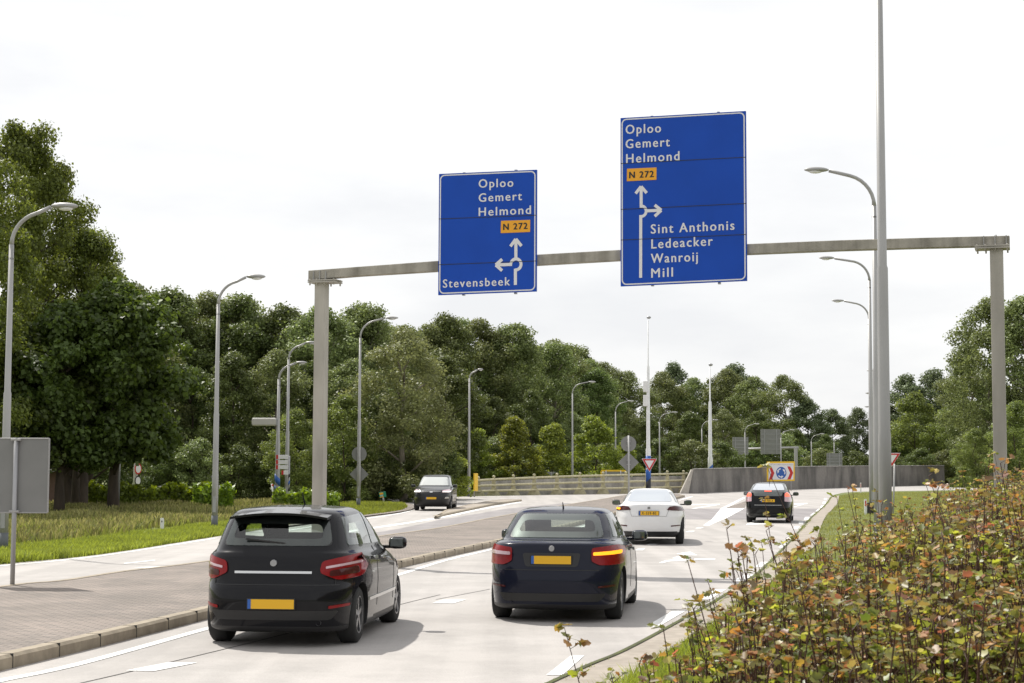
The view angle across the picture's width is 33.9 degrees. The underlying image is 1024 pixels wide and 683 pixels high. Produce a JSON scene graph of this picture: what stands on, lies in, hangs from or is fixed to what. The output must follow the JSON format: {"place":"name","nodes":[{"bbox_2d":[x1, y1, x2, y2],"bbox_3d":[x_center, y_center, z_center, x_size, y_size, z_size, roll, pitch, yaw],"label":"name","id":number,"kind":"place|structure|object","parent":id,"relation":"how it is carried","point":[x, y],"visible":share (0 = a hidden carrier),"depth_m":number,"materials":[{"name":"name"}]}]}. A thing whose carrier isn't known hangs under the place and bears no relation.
{"place":"outdoors","nodes":[
{"label":"outdoors","id":0,"kind":"place"},
{"bbox_2d":[0,485,986,682],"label":"road","id":1,"kind":"structure","parent":0,"point":[472,638],"depth_m":20.24,"materials":[{"name":"grey asphalt"}]},
{"bbox_2d":[0,438,49,585],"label":"traffic sign","id":2,"kind":"object","parent":1,"relation":"on","point":[24,473],"visible":0.94,"depth_m":25.78,"materials":[{"name":"metal"}]},
{"bbox_2d":[207,492,406,642],"bbox_3d":[-2.378,2.606,19.944,2.080,1.643,4.041,0,-4,6],"label":"hatchback car","id":3,"kind":"object","parent":1,"relation":"on","point":[335,575],"visible":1,"depth_m":18.17,"materials":[{"name":"black paint"}]},
{"bbox_2d":[0,494,680,652],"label":"median","id":4,"kind":"object","parent":1,"relation":"on","point":[31,614],"visible":0.52,"depth_m":23.72,"materials":[{"name":"grey concrete"}]},
{"bbox_2d":[643,316,650,487],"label":"camera mast","id":5,"kind":"object","parent":4,"relation":"on","point":[646,388],"visible":0.94,"depth_m":114.85,"materials":[{"name":"grey metal"}]},
{"bbox_2d":[0,494,684,670],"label":"median kerb","id":6,"kind":"structure","parent":1,"relation":"on","point":[44,651],"depth_m":19.12,"materials":[{"name":"concrete"}]},
{"bbox_2d":[0,496,826,681],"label":"road markings","id":7,"kind":"object","parent":1,"relation":"on","point":[568,663],"visible":0.77,"depth_m":24.31,"materials":[{"name":"white paint"}]},
{"bbox_2d":[411,474,456,509],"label":"suv car","id":8,"kind":"object","parent":1,"relation":"on","point":[435,490],"visible":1,"depth_m":79.37,"materials":[{"name":"grey paint"}]},
{"bbox_2d":[376,503,571,535],"bbox_3d":[-0.800,7.547,73.484,2.045,0.001,52.825,0,-4,8],"label":"asphalt strip","id":9,"kind":"object","parent":1,"relation":"on","point":[449,521],"visible":0.64,"depth_m":63.81,"materials":[{"name":"grey asphalt"}]},
{"bbox_2d":[491,502,646,618],"bbox_3d":[0.789,2.945,23.181,2.080,1.488,4.328,0,-4,8],"label":"saloon car","id":10,"kind":"object","parent":1,"relation":"on","point":[539,562],"visible":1,"depth_m":21.19,"materials":[{"name":"blue paint"}]},
{"bbox_2d":[471,470,687,495],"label":"guard rail","id":11,"kind":"object","parent":1,"relation":"on","point":[555,490],"visible":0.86,"depth_m":134.61,"materials":[{"name":"grey metal"}]},
{"bbox_2d":[612,488,691,543],"bbox_3d":[3.787,4.714,45.693,2.200,1.438,4.691,0,-4,6],"label":"electric car","id":12,"kind":"object","parent":1,"relation":"on","point":[655,512],"visible":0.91,"depth_m":43.58,"materials":[{"name":"white paint"}]},
{"bbox_2d":[552,496,838,682],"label":"kerb apron","id":13,"kind":"object","parent":1,"relation":"on","point":[675,633],"visible":0.62,"depth_m":18.62,"materials":[{"name":"concrete"}]},
{"bbox_2d":[615,509,816,519],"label":"asphalt band","id":14,"kind":"object","parent":1,"relation":"on","point":[800,514],"visible":0.3,"depth_m":74.19,"materials":[{"name":"grey asphalt"}]},
{"bbox_2d":[744,480,798,522],"bbox_3d":[9.903,6.088,64.417,2.120,1.618,4.468,-1,-4,11],"label":"liftback car","id":15,"kind":"object","parent":1,"relation":"on","point":[757,508],"visible":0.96,"depth_m":62.42,"materials":[{"name":"black paint"}]},
{"bbox_2d":[767,461,794,481],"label":"roundabout sign","id":16,"kind":"object","parent":1,"relation":"on","point":[782,471],"visible":1,"depth_m":169.37,"materials":[{"name":"white metal"}]},
{"bbox_2d":[0,0,1023,472],"label":"sky","id":17,"kind":"structure","parent":0,"point":[220,143],"materials":[{"name":"white"}]},
{"bbox_2d":[63,476,991,676],"bbox_3d":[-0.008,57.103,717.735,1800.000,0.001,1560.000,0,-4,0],"label":"ground","id":18,"kind":"structure","parent":0,"point":[826,530],"depth_m":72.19,"materials":[{"name":"green plant"}]},
{"bbox_2d":[0,158,45,437],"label":"oak tree","id":19,"kind":"object","parent":18,"relation":"on","point":[23,244],"visible":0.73,"depth_m":66.75,"materials":[{"name":"green plant"}]},
{"bbox_2d":[0,202,77,547],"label":"street lamp","id":20,"kind":"object","parent":18,"relation":"on","point":[6,431],"visible":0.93,"depth_m":38.41,"materials":[{"name":"white metal"}]},
{"bbox_2d":[0,118,100,380],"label":"oak tree","id":21,"kind":"object","parent":18,"relation":"on","point":[27,151],"visible":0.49,"depth_m":74.65,"materials":[{"name":"green plant"}]},
{"bbox_2d":[0,315,100,472],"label":"chestnut tree","id":22,"kind":"object","parent":18,"relation":"on","point":[39,415],"visible":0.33,"depth_m":67.77,"materials":[{"name":"green plant"}]},
{"bbox_2d":[0,161,101,468],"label":"oak tree","id":23,"kind":"object","parent":18,"relation":"on","point":[79,277],"visible":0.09,"depth_m":79.12,"materials":[{"name":"green plant"}]},
{"bbox_2d":[0,298,142,510],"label":"chestnut tree","id":24,"kind":"object","parent":18,"relation":"on","point":[56,322],"visible":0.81,"depth_m":68.80,"materials":[{"name":"green plant"}]},
{"bbox_2d":[20,224,143,503],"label":"oak tree","id":25,"kind":"object","parent":18,"relation":"on","point":[101,248],"visible":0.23,"depth_m":79.70,"materials":[{"name":"green plant"}]},
{"bbox_2d":[48,276,211,507],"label":"chestnut tree","id":26,"kind":"object","parent":18,"relation":"on","point":[145,328],"visible":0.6,"depth_m":70.53,"materials":[{"name":"green plant"}]},
{"bbox_2d":[0,519,261,563],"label":"verge grass","id":27,"kind":"structure","parent":18,"relation":"on","point":[39,550],"depth_m":41.27,"materials":[{"name":"green plant"}]},
{"bbox_2d":[88,479,208,504],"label":"hedge","id":28,"kind":"object","parent":18,"relation":"on","point":[129,493],"visible":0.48,"depth_m":81.83,"materials":[{"name":"green plant"}]},
{"bbox_2d":[8,497,292,543],"bbox_3d":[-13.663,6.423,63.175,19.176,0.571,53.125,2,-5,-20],"label":"tall grass","id":29,"kind":"structure","parent":18,"relation":"on","point":[73,512],"depth_m":57.80,"materials":[{"name":"green plant"}]},
{"bbox_2d":[122,346,200,489],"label":"woodland tree","id":30,"kind":"object","parent":18,"relation":"on","point":[188,408],"visible":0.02,"depth_m":106.82,"materials":[{"name":"green plant"}]},
{"bbox_2d":[139,448,192,488],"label":"bush","id":31,"kind":"object","parent":18,"relation":"on","point":[161,474],"visible":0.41,"depth_m":99.32,"materials":[{"name":"green plant"}]},
{"bbox_2d":[132,284,227,482],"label":"woodland tree","id":32,"kind":"object","parent":18,"relation":"on","point":[183,304],"visible":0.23,"depth_m":113.81,"materials":[{"name":"green plant"}]},
{"bbox_2d":[169,436,232,486],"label":"bush","id":33,"kind":"object","parent":18,"relation":"on","point":[196,447],"visible":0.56,"depth_m":99.47,"materials":[{"name":"green plant"}]},
{"bbox_2d":[165,365,238,484],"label":"woodland tree","id":34,"kind":"object","parent":18,"relation":"on","point":[199,405],"visible":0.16,"depth_m":108.41,"materials":[{"name":"green plant"}]},
{"bbox_2d":[191,481,236,506],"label":"hedge","id":35,"kind":"object","parent":18,"relation":"on","point":[226,493],"visible":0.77,"depth_m":79.74,"materials":[{"name":"green plant"}]},
{"bbox_2d":[172,290,263,481],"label":"woodland tree","id":36,"kind":"object","parent":18,"relation":"on","point":[206,302],"visible":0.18,"depth_m":118.63,"materials":[{"name":"green plant"}]},
{"bbox_2d":[194,351,266,488],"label":"woodland tree","id":37,"kind":"object","parent":18,"relation":"on","point":[230,364],"visible":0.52,"depth_m":105.66,"materials":[{"name":"green plant"}]},
{"bbox_2d":[211,274,264,525],"bbox_3d":[-8.679,1.895,53.320,1.597,8.128,0.260,0,-4,0],"label":"street lamp","id":38,"kind":"object","parent":18,"relation":"on","point":[214,515],"visible":0.97,"depth_m":53.23,"materials":[{"name":"white metal"}]},
{"bbox_2d":[190,291,293,496],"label":"woodland tree","id":39,"kind":"object","parent":18,"relation":"on","point":[238,308],"visible":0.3,"depth_m":116.07,"materials":[{"name":"green plant"}]},
{"bbox_2d":[218,443,268,499],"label":"bush","id":40,"kind":"object","parent":18,"relation":"on","point":[241,453],"visible":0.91,"depth_m":100.73,"materials":[{"name":"green plant"}]},
{"bbox_2d":[229,348,312,486],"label":"woodland tree","id":41,"kind":"object","parent":18,"relation":"on","point":[276,363],"visible":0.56,"depth_m":106.35,"materials":[{"name":"green plant"}]},
{"bbox_2d":[231,301,313,487],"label":"woodland tree","id":42,"kind":"object","parent":18,"relation":"on","point":[281,313],"visible":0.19,"depth_m":116.88,"materials":[{"name":"green plant"}]},
{"bbox_2d":[258,407,312,492],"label":"broadleaf tree","id":43,"kind":"object","parent":18,"relation":"on","point":[296,420],"visible":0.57,"depth_m":95.43,"materials":[{"name":"green plant"}]},
{"bbox_2d":[271,486,340,505],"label":"hedge","id":44,"kind":"object","parent":18,"relation":"on","point":[280,495],"visible":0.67,"depth_m":77.98,"materials":[{"name":"green plant"}]},
{"bbox_2d":[274,360,343,485],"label":"woodland tree","id":45,"kind":"object","parent":18,"relation":"on","point":[308,367],"visible":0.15,"depth_m":109.67,"materials":[{"name":"green plant"}]},
{"bbox_2d":[260,306,376,443],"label":"woodland tree","id":46,"kind":"object","parent":18,"relation":"on","point":[337,329],"visible":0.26,"depth_m":114.23,"materials":[{"name":"green plant"}]},
{"bbox_2d":[308,393,379,501],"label":"broadleaf tree","id":47,"kind":"object","parent":18,"relation":"on","point":[344,408],"visible":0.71,"depth_m":98.34,"materials":[{"name":"green plant"}]},
{"bbox_2d":[312,358,390,499],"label":"woodland tree","id":48,"kind":"object","parent":18,"relation":"on","point":[350,366],"visible":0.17,"depth_m":108.43,"materials":[{"name":"green plant"}]},
{"bbox_2d":[329,311,392,427],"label":"woodland tree","id":49,"kind":"object","parent":18,"relation":"on","point":[367,329],"visible":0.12,"depth_m":117.26,"materials":[{"name":"green plant"}]},
{"bbox_2d":[330,300,394,424],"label":"broadleaf tree","id":50,"kind":"object","parent":18,"relation":"on","point":[363,309],"visible":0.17,"depth_m":117.71,"materials":[{"name":"green plant"}]},
{"bbox_2d":[340,500,408,514],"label":"peninsula grass","id":51,"kind":"structure","parent":18,"relation":"on","point":[368,507],"depth_m":83.54,"materials":[{"name":"green plant"}]},
{"bbox_2d":[338,377,412,500],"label":"broadleaf tree","id":52,"kind":"object","parent":18,"relation":"on","point":[393,461],"visible":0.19,"depth_m":103.02,"materials":[{"name":"green plant"}]},
{"bbox_2d":[356,316,397,505],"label":"street lamp","id":53,"kind":"object","parent":18,"relation":"on","point":[358,498],"visible":0.96,"depth_m":86.74,"materials":[{"name":"white metal"}]},
{"bbox_2d":[333,325,468,501],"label":"willow tree","id":54,"kind":"object","parent":18,"relation":"on","point":[403,342],"visible":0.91,"depth_m":98.98,"materials":[{"name":"green plant"}]},
{"bbox_2d":[377,460,428,501],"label":"bush","id":55,"kind":"object","parent":18,"relation":"on","point":[408,465],"visible":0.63,"depth_m":99.38,"materials":[{"name":"green plant"}]},
{"bbox_2d":[418,322,488,463],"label":"woodland tree","id":56,"kind":"object","parent":18,"relation":"on","point":[434,336],"visible":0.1,"depth_m":163.23,"materials":[{"name":"green plant"}]},
{"bbox_2d":[420,352,495,474],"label":"woodland tree","id":57,"kind":"object","parent":18,"relation":"on","point":[457,380],"visible":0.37,"depth_m":142.99,"materials":[{"name":"green plant"}]},
{"bbox_2d":[428,310,493,436],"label":"woodland tree","id":58,"kind":"object","parent":18,"relation":"on","point":[449,325],"visible":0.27,"depth_m":165.36,"materials":[{"name":"green plant"}]},
{"bbox_2d":[456,428,507,489],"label":"beech tree","id":59,"kind":"object","parent":18,"relation":"on","point":[485,460],"visible":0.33,"depth_m":149.23,"materials":[{"name":"green plant"}]},
{"bbox_2d":[451,317,526,468],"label":"woodland tree","id":60,"kind":"object","parent":18,"relation":"on","point":[479,326],"visible":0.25,"depth_m":176.51,"materials":[{"name":"green plant"}]},
{"bbox_2d":[475,395,519,470],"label":"woodland tree","id":61,"kind":"object","parent":18,"relation":"on","point":[497,405],"visible":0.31,"depth_m":162.97,"materials":[{"name":"green plant"}]},
{"bbox_2d":[478,322,553,444],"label":"woodland tree","id":62,"kind":"object","parent":18,"relation":"on","point":[519,335],"visible":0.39,"depth_m":178.06,"materials":[{"name":"green plant"}]},
{"bbox_2d":[489,416,550,480],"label":"beech tree","id":63,"kind":"object","parent":18,"relation":"on","point":[513,428],"visible":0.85,"depth_m":151.31,"materials":[{"name":"green plant"}]},
{"bbox_2d":[507,388,556,475],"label":"woodland tree","id":64,"kind":"object","parent":18,"relation":"on","point":[531,399],"visible":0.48,"depth_m":169.49,"materials":[{"name":"green plant"}]},
{"bbox_2d":[519,422,577,479],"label":"beech tree","id":65,"kind":"object","parent":18,"relation":"on","point":[552,434],"visible":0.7,"depth_m":153.83,"materials":[{"name":"green plant"}]},
{"bbox_2d":[524,341,590,471],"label":"woodland tree","id":66,"kind":"object","parent":18,"relation":"on","point":[551,354],"visible":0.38,"depth_m":184.23,"materials":[{"name":"green plant"}]},
{"bbox_2d":[480,476,685,495],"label":"parapet wall","id":67,"kind":"structure","parent":18,"relation":"on","point":[634,484],"depth_m":137.86,"materials":[{"name":"concrete"}]},
{"bbox_2d":[559,414,624,477],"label":"beech tree","id":68,"kind":"object","parent":18,"relation":"on","point":[596,429],"visible":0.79,"depth_m":157.02,"materials":[{"name":"green plant"}]},
{"bbox_2d":[574,366,628,467],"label":"woodland tree","id":69,"kind":"object","parent":18,"relation":"on","point":[601,401],"visible":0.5,"depth_m":192.54,"materials":[{"name":"green plant"}]},
{"bbox_2d":[608,370,663,476],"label":"woodland tree","id":70,"kind":"object","parent":18,"relation":"on","point":[628,377],"visible":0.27,"depth_m":298.89,"materials":[{"name":"green plant"}]},
{"bbox_2d":[308,235,1009,531],"bbox_3d":[2.476,1.297,33.050,14.142,6.302,0.450,-1,-5,18],"label":"sign gantry","id":71,"kind":"object","parent":18,"relation":"on","point":[323,279],"visible":0.83,"depth_m":32.47,"materials":[{"name":"metal"}]},
{"bbox_2d":[438,170,536,295],"bbox_3d":[-0.489,-2.209,34.117,2.093,2.532,0.133,-1,-5,18],"label":"direction sign","id":72,"kind":"object","parent":71,"relation":"attached to","point":[487,232],"visible":1,"depth_m":34.06,"materials":[{"name":"blue metal"}]},
{"bbox_2d":[620,111,746,286],"bbox_3d":[3.358,-2.791,32.933,2.504,3.391,0.133,-1,-5,18],"label":"direction sign","id":73,"kind":"object","parent":71,"relation":"attached to","point":[683,209],"visible":1,"depth_m":32.88,"materials":[{"name":"blue metal"}]},
{"bbox_2d":[633,437,689,476],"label":"bush","id":74,"kind":"object","parent":18,"relation":"on","point":[654,447],"visible":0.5,"depth_m":195.45,"materials":[{"name":"green plant"}]},
{"bbox_2d":[633,371,695,471],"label":"woodland tree","id":75,"kind":"object","parent":18,"relation":"on","point":[665,383],"visible":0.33,"depth_m":316.97,"materials":[{"name":"green plant"}]},
{"bbox_2d":[668,411,708,475],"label":"woodland tree","id":76,"kind":"object","parent":18,"relation":"on","point":[685,419],"visible":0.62,"depth_m":267.09,"materials":[{"name":"green plant"}]},
{"bbox_2d":[660,377,720,462],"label":"woodland tree","id":77,"kind":"object","parent":18,"relation":"on","point":[693,385],"visible":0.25,"depth_m":321.17,"materials":[{"name":"green plant"}]},
{"bbox_2d":[665,439,721,477],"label":"bush","id":78,"kind":"object","parent":18,"relation":"on","point":[701,449],"visible":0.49,"depth_m":195.61,"materials":[{"name":"green plant"}]},
{"bbox_2d":[583,554,837,682],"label":"verge grass","id":79,"kind":"structure","parent":18,"relation":"on","point":[631,677],"depth_m":16.35,"materials":[{"name":"green plant"}]},
{"bbox_2d":[698,440,749,467],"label":"bush","id":80,"kind":"object","parent":18,"relation":"on","point":[725,449],"visible":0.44,"depth_m":201.84,"materials":[{"name":"green plant"}]},
{"bbox_2d":[690,368,759,466],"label":"woodland tree","id":81,"kind":"object","parent":18,"relation":"on","point":[726,379],"visible":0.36,"depth_m":317.80,"materials":[{"name":"green plant"}]},
{"bbox_2d":[702,408,749,467],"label":"woodland tree","id":82,"kind":"object","parent":18,"relation":"on","point":[722,416],"visible":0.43,"depth_m":268.03,"materials":[{"name":"green plant"}]},
{"bbox_2d":[719,375,783,458],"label":"woodland tree","id":83,"kind":"object","parent":18,"relation":"on","point":[738,398],"visible":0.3,"depth_m":312.05,"materials":[{"name":"green plant"}]},
{"bbox_2d":[731,410,779,466],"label":"woodland tree","id":84,"kind":"object","parent":18,"relation":"on","point":[754,429],"visible":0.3,"depth_m":275.55,"materials":[{"name":"green plant"}]},
{"bbox_2d":[750,374,818,461],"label":"woodland tree","id":85,"kind":"object","parent":18,"relation":"on","point":[782,382],"visible":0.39,"depth_m":304.18,"materials":[{"name":"green plant"}]},
{"bbox_2d":[782,396,837,465],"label":"woodland tree","id":86,"kind":"object","parent":18,"relation":"on","point":[816,424],"visible":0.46,"depth_m":300.67,"materials":[{"name":"green plant"}]},
{"bbox_2d":[679,465,944,493],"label":"concrete wall","id":87,"kind":"structure","parent":18,"relation":"on","point":[705,480],"depth_m":186.99,"materials":[{"name":"grey concrete"}]},
{"bbox_2d":[814,408,853,465],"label":"woodland tree","id":88,"kind":"object","parent":18,"relation":"on","point":[839,420],"visible":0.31,"depth_m":359.27,"materials":[{"name":"green plant"}]},
{"bbox_2d":[804,167,878,535],"bbox_3d":[9.482,0.288,48.118,2.138,10.681,0.264,0,-4,0],"label":"street lamp","id":89,"kind":"object","parent":18,"relation":"on","point":[814,170],"visible":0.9,"depth_m":48.09,"materials":[{"name":"white metal"}]},
{"bbox_2d":[819,256,873,502],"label":"street lamp","id":90,"kind":"object","parent":18,"relation":"on","point":[871,490],"visible":0.91,"depth_m":76.34,"materials":[{"name":"white metal"}]},
{"bbox_2d":[837,406,868,465],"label":"woodland tree","id":91,"kind":"object","parent":18,"relation":"on","point":[858,414],"visible":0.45,"depth_m":378.57,"materials":[{"name":"green plant"}]},
{"bbox_2d":[875,0,891,534],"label":"street lamp","id":92,"kind":"object","parent":18,"relation":"on","point":[884,464],"visible":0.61,"depth_m":28.07,"materials":[{"name":"white metal"}]},
{"bbox_2d":[868,372,935,452],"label":"broadleaf tree","id":93,"kind":"object","parent":18,"relation":"on","point":[904,383],"visible":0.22,"depth_m":377.86,"materials":[{"name":"green plant"}]},
{"bbox_2d":[890,390,940,462],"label":"broadleaf tree","id":94,"kind":"object","parent":18,"relation":"on","point":[916,400],"visible":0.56,"depth_m":273.29,"materials":[{"name":"green plant"}]},
{"bbox_2d":[897,367,947,433],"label":"broadleaf tree","id":95,"kind":"object","parent":18,"relation":"on","point":[928,379],"visible":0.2,"depth_m":378.53,"materials":[{"name":"green plant"}]},
{"bbox_2d":[917,405,961,477],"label":"broadleaf tree","id":96,"kind":"object","parent":18,"relation":"on","point":[939,436],"visible":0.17,"depth_m":267.63,"materials":[{"name":"green plant"}]},
{"bbox_2d":[943,341,988,476],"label":"poplar tree","id":97,"kind":"object","parent":18,"relation":"on","point":[952,429],"visible":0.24,"depth_m":249.68,"materials":[{"name":"green plant"}]},
{"bbox_2d":[949,427,992,478],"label":"broadleaf tree","id":98,"kind":"object","parent":18,"relation":"on","point":[972,436],"visible":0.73,"depth_m":214.01,"materials":[{"name":"green plant"}]},
{"bbox_2d":[934,295,1023,475],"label":"poplar tree","id":99,"kind":"object","parent":18,"relation":"on","point":[974,337],"visible":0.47,"depth_m":239.78,"materials":[{"name":"green plant"}]},
{"bbox_2d":[976,294,1023,469],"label":"poplar tree","id":100,"kind":"object","parent":18,"relation":"on","point":[1014,328],"visible":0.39,"depth_m":234.95,"materials":[{"name":"green plant"}]},
{"bbox_2d":[983,400,1023,477],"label":"broadleaf tree","id":101,"kind":"object","parent":18,"relation":"on","point":[1014,411],"visible":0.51,"depth_m":204.31,"materials":[{"name":"green plant"}]},
{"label":"bank","id":102,"kind":"structure","parent":0,"visible":0},
{"bbox_2d":[595,454,1023,682],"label":"shrub thicket","id":103,"kind":"object","parent":102,"relation":"on","point":[890,585],"visible":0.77,"depth_m":6.83,"materials":[{"name":"green plant"}]},
{"bbox_2d":[836,451,1023,571],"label":"shrub thicket","id":104,"kind":"object","parent":102,"relation":"on","point":[971,493],"visible":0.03,"depth_m":19.85,"materials":[{"name":"green plant"}]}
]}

